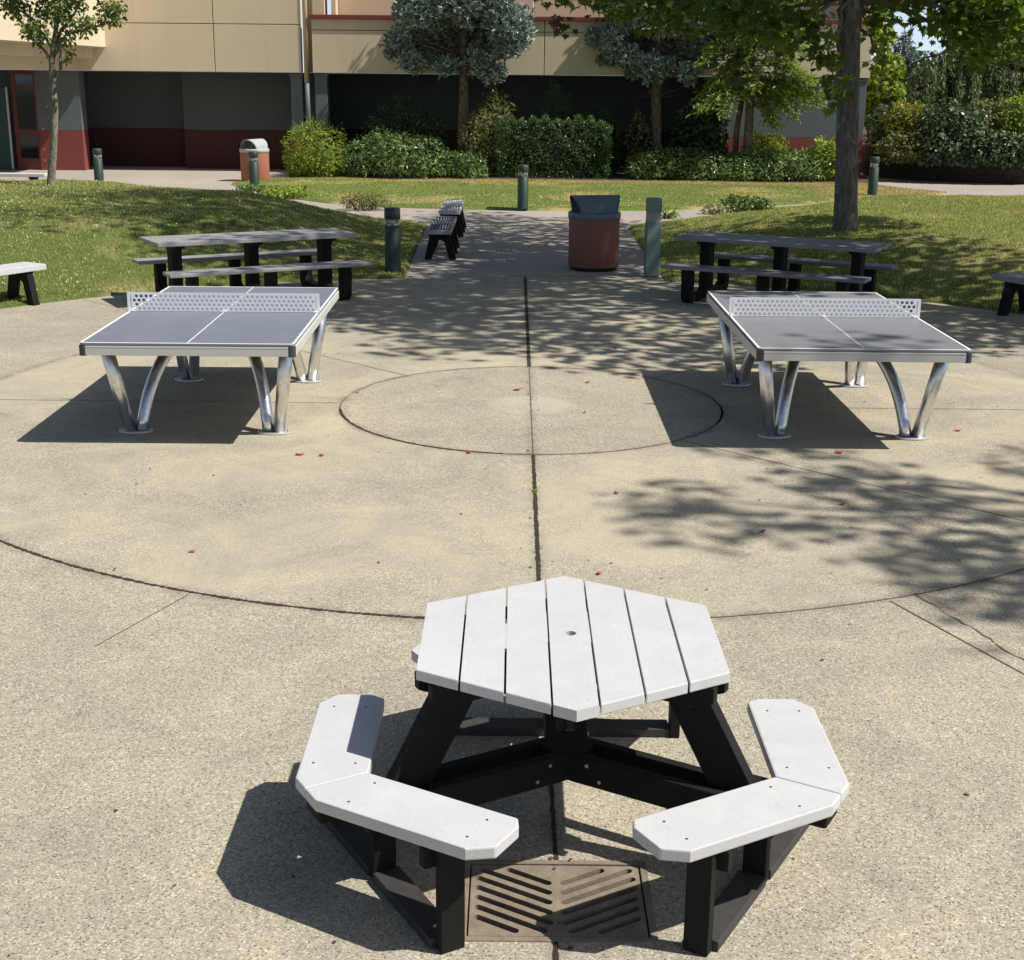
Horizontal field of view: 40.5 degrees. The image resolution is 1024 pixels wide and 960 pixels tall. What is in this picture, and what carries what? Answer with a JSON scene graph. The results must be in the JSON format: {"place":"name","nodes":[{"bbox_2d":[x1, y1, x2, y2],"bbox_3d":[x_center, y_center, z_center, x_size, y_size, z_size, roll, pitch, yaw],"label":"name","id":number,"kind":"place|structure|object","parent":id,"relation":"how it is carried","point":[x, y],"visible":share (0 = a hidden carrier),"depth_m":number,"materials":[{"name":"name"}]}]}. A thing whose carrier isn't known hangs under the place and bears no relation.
{"place":"outdoors","nodes":[
{"label":"outdoors","id":0,"kind":"place"},
{"bbox_2d":[0,179,426,308],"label":"grass mound","id":1,"kind":"object","parent":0,"point":[110,260],"depth_m":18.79,"materials":[{"name":"green plant"}]},
{"bbox_2d":[0,0,127,185],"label":"tree","id":2,"kind":"object","parent":1,"relation":"on","point":[57,14],"visible":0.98,"depth_m":24.37,"materials":[{"name":"green plant"}]},
{"bbox_2d":[0,178,372,297],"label":"clover flowers","id":3,"kind":"object","parent":1,"relation":"on","point":[135,213],"visible":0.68,"depth_m":21.32,"materials":[{"name":"white plant"}]},
{"bbox_2d":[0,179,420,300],"bbox_3d":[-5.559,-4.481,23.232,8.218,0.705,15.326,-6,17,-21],"label":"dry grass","id":4,"kind":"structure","parent":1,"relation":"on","point":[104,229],"depth_m":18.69,"materials":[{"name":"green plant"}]},
{"bbox_2d":[384,207,400,272],"bbox_3d":[-1.604,-3.209,18.652,0.224,0.893,0.224,1,16,0],"label":"bollard light","id":5,"kind":"object","parent":1,"relation":"on","point":[392,230],"visible":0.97,"depth_m":18.57,"materials":[{"name":"green metal"}]},
{"bbox_2d":[0,277,1023,959],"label":"plaza paving","id":6,"kind":"structure","parent":0,"point":[176,733],"depth_m":7.37,"materials":[{"name":"beige concrete"}]},
{"bbox_2d":[0,262,45,305],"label":"bench","id":7,"kind":"object","parent":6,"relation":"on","point":[17,272],"visible":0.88,"depth_m":16.00,"materials":[{"name":"grey plastic"}]},
{"bbox_2d":[79,286,338,434],"bbox_3d":[-2.308,-1.052,11.197,1.533,0.916,2.748,0,16,0],"label":"table tennis","id":8,"kind":"object","parent":6,"relation":"on","point":[254,325],"visible":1,"depth_m":10.47,"materials":[{"name":"grey metal"}]},
{"bbox_2d":[132,228,371,299],"bbox_3d":[-3.105,-2.545,16.578,2.440,0.750,1.573,-9,19,-29],"label":"picnic table","id":9,"kind":"object","parent":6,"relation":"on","point":[251,270],"visible":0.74,"depth_m":16.48,"materials":[{"name":"grey plastic"}]},
{"bbox_2d":[0,276,722,959],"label":"expansion joint","id":10,"kind":"object","parent":6,"relation":"on","point":[538,574],"visible":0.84,"depth_m":7.65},
{"bbox_2d":[0,281,1017,956],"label":"leaf litter","id":11,"kind":"object","parent":6,"relation":"on","point":[536,581],"visible":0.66,"depth_m":6.05,"materials":[{"name":"brown plant"}]},
{"bbox_2d":[0,275,1023,673],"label":"saw cut joint","id":12,"kind":"object","parent":6,"relation":"on","point":[696,443],"visible":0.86,"depth_m":9.30,"materials":[{"name":"grey concrete"}]},
{"bbox_2d":[465,859,658,942],"bbox_3d":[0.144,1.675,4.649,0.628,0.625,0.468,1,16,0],"label":"drain grate","id":13,"kind":"object","parent":6,"relation":"on","point":[590,901],"visible":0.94,"depth_m":4.56,"materials":[{"name":"metal"}]},
{"bbox_2d":[295,576,848,956],"bbox_3d":[0.198,0.870,5.005,1.813,0.729,1.842,1,16,0],"label":"hexagonal picnic table","id":14,"kind":"object","parent":6,"relation":"on","point":[617,646],"visible":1,"depth_m":4.63,"materials":[{"name":"grey plastic"}]},
{"bbox_2d":[661,231,897,302],"bbox_3d":[3.215,-2.505,16.655,2.440,0.750,1.573,9,18,27],"label":"picnic table","id":15,"kind":"object","parent":6,"relation":"on","point":[861,277],"visible":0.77,"depth_m":16.54,"materials":[{"name":"grey plastic"}]},
{"bbox_2d":[706,291,971,439],"bbox_3d":[2.503,-1.015,11.231,1.533,0.916,2.748,1,16,0],"label":"table tennis","id":16,"kind":"object","parent":6,"relation":"on","point":[849,329],"visible":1,"depth_m":10.51,"materials":[{"name":"white metal"}]},
{"bbox_2d":[992,272,1023,315],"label":"bench","id":17,"kind":"object","parent":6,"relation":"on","point":[1014,282],"visible":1,"depth_m":15.94,"materials":[{"name":"grey plastic"}]},
{"bbox_2d":[0,166,1023,280],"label":"path","id":18,"kind":"structure","parent":0,"point":[508,243],"depth_m":24.88,"materials":[{"name":"concrete"}]},
{"bbox_2d":[0,173,46,179],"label":"bench","id":19,"kind":"object","parent":18,"relation":"on","point":[32,176],"visible":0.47,"depth_m":30.11,"materials":[{"name":"grey"}]},
{"bbox_2d":[92,148,103,181],"bbox_3d":[-9.679,-7.308,32.479,0.224,0.873,0.224,1,16,0],"label":"bollard light","id":20,"kind":"object","parent":18,"relation":"on","point":[98,164],"visible":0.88,"depth_m":32.38,"materials":[{"name":"green metal"}]},
{"bbox_2d":[239,139,269,180],"bbox_3d":[-6.442,-8.016,34.763,0.736,1.015,0.736,7,17,21],"label":"litter bin","id":21,"kind":"object","parent":18,"relation":"on","point":[261,148],"visible":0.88,"depth_m":34.56,"materials":[{"name":"brown"}]},
{"bbox_2d":[339,190,392,210],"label":"yellow shrub","id":22,"kind":"object","parent":18,"relation":"on","point":[374,202],"visible":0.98,"depth_m":27.60,"materials":[{"name":"green plant"}]},
{"bbox_2d":[0,0,871,175],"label":"school building","id":23,"kind":"structure","parent":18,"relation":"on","point":[139,95],"depth_m":37.73,"materials":[{"name":"beige paint"}]},
{"bbox_2d":[9,71,41,168],"bbox_3d":[-13.220,-9.787,37.798,0.671,2.590,0.080,1,16,0],"label":"entrance door","id":24,"kind":"structure","parent":23,"relation":"in","point":[22,83],"depth_m":37.77,"materials":[{"name":"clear glass"}]},
{"bbox_2d":[425,216,459,259],"bbox_3d":[-1.049,-3.662,21.018,0.457,0.450,2.150,1,16,0],"label":"bench","id":25,"kind":"object","parent":18,"relation":"on","point":[442,228],"visible":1,"depth_m":20.33,"materials":[{"name":"black plastic"}]},
{"bbox_2d":[439,200,466,236],"bbox_3d":[-1.031,-4.488,23.850,0.457,0.450,2.050,1,16,0],"label":"bench","id":26,"kind":"object","parent":18,"relation":"on","point":[451,208],"visible":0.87,"depth_m":23.43,"materials":[{"name":"grey plastic"}]},
{"bbox_2d":[568,195,620,270],"bbox_3d":[1.149,-3.475,19.441,0.736,1.015,0.736,-3,17,-13],"label":"litter bin","id":27,"kind":"object","parent":18,"relation":"on","point":[594,225],"visible":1,"depth_m":19.19,"materials":[{"name":"brown"}]},
{"bbox_2d":[643,197,661,276],"bbox_3d":[1.902,-3.281,18.756,0.190,1.040,0.190,-1,16,-4],"label":"square post light","id":28,"kind":"object","parent":18,"relation":"on","point":[652,245],"visible":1,"depth_m":18.68,"materials":[{"name":"metal"}]},
{"bbox_2d":[661,203,685,218],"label":"leafy plant","id":29,"kind":"object","parent":18,"relation":"on","point":[670,214],"visible":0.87,"depth_m":26.58,"materials":[{"name":"green plant"}]},
{"bbox_2d":[698,202,732,214],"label":"pale shrub","id":30,"kind":"object","parent":18,"relation":"on","point":[714,210],"visible":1,"depth_m":27.54,"materials":[{"name":"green plant"}]},
{"bbox_2d":[863,145,1023,184],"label":"retaining wall","id":31,"kind":"structure","parent":18,"relation":"on","point":[982,174],"depth_m":37.09,"materials":[{"name":"concrete"}]},
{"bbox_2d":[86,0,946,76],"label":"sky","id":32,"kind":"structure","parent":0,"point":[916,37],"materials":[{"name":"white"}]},
{"bbox_2d":[289,170,868,182],"bbox_3d":[1.779,-8.036,36.843,15.800,0.065,2.550,1,16,0],"label":"planting bed","id":33,"kind":"object","parent":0,"point":[620,177],"visible":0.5,"depth_m":35.81,"materials":[{"name":"brown soil"}]},
{"bbox_2d":[281,115,350,176],"bbox_3d":[-5.085,-8.590,35.917,1.874,1.665,1.956,1,16,0],"label":"nandina bush","id":34,"kind":"object","parent":33,"relation":"on","point":[317,157],"visible":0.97,"depth_m":35.58,"materials":[{"name":"green plant"}]},
{"bbox_2d":[331,125,450,178],"bbox_3d":[-3.074,-8.452,35.956,3.206,1.436,2.181,5,17,16],"label":"laurel shrub","id":35,"kind":"object","parent":33,"relation":"on","point":[377,160],"visible":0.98,"depth_m":35.49,"materials":[{"name":"green plant"}]},
{"bbox_2d":[360,93,451,174],"bbox_3d":[-2.864,-9.125,36.848,2.566,2.325,1.602,1,16,0],"label":"rhododendron","id":36,"kind":"object","parent":33,"relation":"on","point":[394,124],"visible":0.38,"depth_m":36.62,"materials":[{"name":"green plant"}]},
{"bbox_2d":[377,0,537,160],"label":"tree","id":37,"kind":"object","parent":33,"relation":"on","point":[447,38],"visible":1,"depth_m":35.46,"materials":[{"name":"green plant"}]},
{"bbox_2d":[432,148,492,178],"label":"laurel shrub","id":38,"kind":"object","parent":33,"relation":"on","point":[458,169],"visible":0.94,"depth_m":35.70,"materials":[{"name":"green plant"}]},
{"bbox_2d":[455,106,504,175],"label":"variegated bush","id":39,"kind":"object","parent":33,"relation":"on","point":[477,145],"visible":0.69,"depth_m":36.20,"materials":[{"name":"green plant"}]},
{"bbox_2d":[471,85,515,173],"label":"spiky shrub","id":40,"kind":"object","parent":33,"relation":"on","point":[496,112],"visible":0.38,"depth_m":36.76,"materials":[{"name":"green plant"}]},
{"bbox_2d":[493,112,613,178],"bbox_3d":[1.083,-8.711,36.322,3.168,1.838,1.586,1,16,0],"label":"clipped hedge","id":41,"kind":"object","parent":33,"relation":"on","point":[604,169],"visible":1,"depth_m":35.89,"materials":[{"name":"green plant"}]},
{"bbox_2d":[537,79,573,173],"bbox_3d":[1.174,-9.353,37.049,1.028,2.599,1.076,-14,22,-42],"label":"dark conifer","id":42,"kind":"object","parent":33,"relation":"on","point":[558,104],"visible":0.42,"depth_m":36.89,"materials":[{"name":"green plant"}]},
{"bbox_2d":[567,104,627,174],"bbox_3d":[2.279,-9.024,37.222,1.678,2.043,1.176,1,16,0],"label":"dark shrub","id":43,"kind":"object","parent":33,"relation":"on","point":[616,159],"visible":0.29,"depth_m":37.06,"materials":[{"name":"green plant"}]},
{"bbox_2d":[623,108,654,176],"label":"sparse shrub","id":44,"kind":"object","parent":33,"relation":"on","point":[633,151],"visible":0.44,"depth_m":36.54,"materials":[{"name":"green plant"}]},
{"bbox_2d":[584,0,726,156],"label":"tree","id":45,"kind":"object","parent":33,"relation":"on","point":[655,62],"visible":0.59,"depth_m":35.95,"materials":[{"name":"green plant"}]},
{"bbox_2d":[619,145,730,180],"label":"laurel shrub","id":46,"kind":"object","parent":33,"relation":"on","point":[655,168],"visible":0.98,"depth_m":35.68,"materials":[{"name":"green plant"}]},
{"bbox_2d":[666,96,731,174],"bbox_3d":[5.004,-9.109,37.133,1.845,2.388,1.326,1,16,0],"label":"magnolia shrub","id":47,"kind":"object","parent":33,"relation":"on","point":[698,138],"visible":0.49,"depth_m":36.79,"materials":[{"name":"green plant"}]},
{"bbox_2d":[686,0,833,177],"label":"larch tree","id":48,"kind":"object","parent":33,"relation":"on","point":[768,88],"visible":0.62,"depth_m":35.16,"materials":[{"name":"green plant"}]},
{"bbox_2d":[740,128,789,163],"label":"golden bush","id":49,"kind":"object","parent":33,"relation":"on","point":[765,141],"visible":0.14,"depth_m":36.41,"materials":[{"name":"green plant"}]},
{"bbox_2d":[707,144,830,181],"bbox_3d":[6.707,-8.166,35.975,3.452,1.072,1.846,-1,16,-7],"label":"laurel shrub","id":50,"kind":"object","parent":33,"relation":"on","point":[770,169],"visible":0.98,"depth_m":35.55,"materials":[{"name":"green plant"}]},
{"bbox_2d":[804,135,835,180],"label":"yellow bush","id":51,"kind":"object","parent":33,"relation":"on","point":[828,148],"visible":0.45,"depth_m":35.81,"materials":[{"name":"green plant"}]},
{"bbox_2d":[230,176,946,210],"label":"lawn","id":52,"kind":"structure","parent":0,"point":[514,208],"depth_m":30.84,"materials":[{"name":"green plant"}]},
{"bbox_2d":[232,183,270,194],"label":"groundcover","id":53,"kind":"object","parent":52,"relation":"on","point":[251,188],"visible":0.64,"depth_m":30.55,"materials":[{"name":"green plant"}]},
{"bbox_2d":[248,151,258,185],"bbox_3d":[-5.911,-7.080,31.806,0.224,0.883,0.224,1,16,0],"label":"bollard light","id":54,"kind":"object","parent":52,"relation":"on","point":[253,168],"visible":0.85,"depth_m":31.71,"materials":[{"name":"green metal"}]},
{"bbox_2d":[259,185,315,198],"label":"groundcover","id":55,"kind":"object","parent":52,"relation":"on","point":[286,193],"visible":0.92,"depth_m":29.94,"materials":[{"name":"green plant"}]},
{"bbox_2d":[517,164,528,209],"bbox_3d":[0.220,-5.867,27.798,0.224,0.873,0.224,1,16,0],"label":"bollard light","id":56,"kind":"object","parent":52,"relation":"on","point":[522,195],"visible":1,"depth_m":27.71,"materials":[{"name":"green metal"}]},
{"bbox_2d":[308,192,781,206],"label":"clover flowers","id":57,"kind":"object","parent":52,"relation":"on","point":[505,203],"visible":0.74,"depth_m":29.47,"materials":[{"name":"white plant"}]},
{"bbox_2d":[867,156,879,195],"bbox_3d":[8.258,-6.932,31.704,0.224,0.883,0.224,1,16,0],"label":"bollard light","id":58,"kind":"object","parent":52,"relation":"on","point":[873,175],"visible":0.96,"depth_m":31.62,"materials":[{"name":"green metal"}]},
{"bbox_2d":[628,193,1023,314],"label":"grass mound","id":59,"kind":"object","parent":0,"point":[924,257],"depth_m":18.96,"materials":[{"name":"green plant"}]},
{"bbox_2d":[718,193,774,212],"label":"green shrub","id":60,"kind":"object","parent":59,"relation":"on","point":[746,203],"visible":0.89,"depth_m":27.80,"materials":[{"name":"green plant"}]},
{"bbox_2d":[533,0,1023,230],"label":"maple tree","id":61,"kind":"object","parent":59,"relation":"on","point":[998,24],"visible":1,"depth_m":19.58,"materials":[{"name":"green plant"}]},
{"bbox_2d":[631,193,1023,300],"bbox_3d":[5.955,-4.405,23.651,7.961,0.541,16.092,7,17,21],"label":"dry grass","id":62,"kind":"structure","parent":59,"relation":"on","point":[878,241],"depth_m":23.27,"materials":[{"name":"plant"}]},
{"bbox_2d":[860,126,869,172],"bbox_3d":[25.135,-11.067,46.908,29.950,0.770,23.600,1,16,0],"label":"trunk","id":63,"kind":"object","parent":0,"point":[863,152],"visible":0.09,"depth_m":40.28,"materials":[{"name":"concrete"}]},
{"bbox_2d":[864,99,895,144],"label":"dark shrub","id":64,"kind":"object","parent":63,"relation":"on","point":[873,110],"visible":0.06,"depth_m":39.77,"materials":[{"name":"green plant"}]},
{"bbox_2d":[864,5,906,125],"bbox_3d":[10.627,-11.595,40.262,1.668,4.736,1.986,5,17,15],"label":"yellow maple","id":65,"kind":"object","parent":63,"relation":"on","point":[885,87],"visible":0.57,"depth_m":39.59,"materials":[{"name":"green plant"}]},
{"bbox_2d":[864,104,917,162],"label":"dark shrub","id":66,"kind":"object","parent":63,"relation":"on","point":[874,137],"visible":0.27,"depth_m":38.10,"materials":[{"name":"green plant"}]},
{"bbox_2d":[872,129,937,166],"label":"brown shrub","id":67,"kind":"object","parent":63,"relation":"on","point":[907,150],"visible":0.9,"depth_m":36.42,"materials":[{"name":"green plant"}]},
{"bbox_2d":[881,98,933,164],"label":"yellow shrub","id":68,"kind":"object","parent":63,"relation":"on","point":[906,116],"visible":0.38,"depth_m":36.98,"materials":[{"name":"green plant"}]},
{"bbox_2d":[908,95,992,169],"bbox_3d":[11.560,-9.219,36.791,2.128,1.908,2.624,1,16,0],"label":"glossy bush","id":69,"kind":"object","parent":63,"relation":"on","point":[948,130],"visible":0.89,"depth_m":36.11,"materials":[{"name":"green plant"}]},
{"bbox_2d":[900,0,1023,128],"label":"weeping conifer","id":70,"kind":"object","parent":63,"relation":"on","point":[940,79],"visible":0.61,"depth_m":41.89,"materials":[{"name":"green plant"}]},
{"bbox_2d":[938,26,1022,124],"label":"dark tree","id":71,"kind":"object","parent":63,"relation":"on","point":[949,44],"depth_m":45.89,"materials":[{"name":"green plant"}]},
{"bbox_2d":[961,96,1018,131],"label":"lime shrub","id":72,"kind":"object","parent":63,"relation":"on","point":[990,110],"visible":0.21,"depth_m":37.20,"materials":[{"name":"green plant"}]},
{"bbox_2d":[957,127,1023,170],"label":"glossy bush","id":73,"kind":"object","parent":63,"relation":"on","point":[1004,148],"visible":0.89,"depth_m":35.76,"materials":[{"name":"green plant"}]},
{"bbox_2d":[968,0,1023,129],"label":"olive tree","id":74,"kind":"object","parent":63,"relation":"on","point":[1021,69],"visible":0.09,"depth_m":42.79,"materials":[{"name":"green plant"}]},
{"bbox_2d":[991,92,1023,141],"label":"lime shrub","id":75,"kind":"object","parent":63,"relation":"on","point":[1018,116],"visible":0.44,"depth_m":36.74,"materials":[{"name":"green plant"}]},
{"bbox_3d":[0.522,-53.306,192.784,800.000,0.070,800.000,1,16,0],"label":"ground","id":76,"kind":"structure","parent":0,"visible":0},
{"bbox_2d":[871,45,937,103],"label":"distant tree","id":77,"kind":"object","parent":76,"relation":"on","point":[925,54],"visible":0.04,"depth_m":58.54,"materials":[{"name":"green plant"}]},
{"bbox_2d":[892,30,924,100],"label":"blue conifer","id":78,"kind":"object","parent":76,"relation":"on","point":[903,43],"visible":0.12,"depth_m":57.15,"materials":[{"name":"green plant"}]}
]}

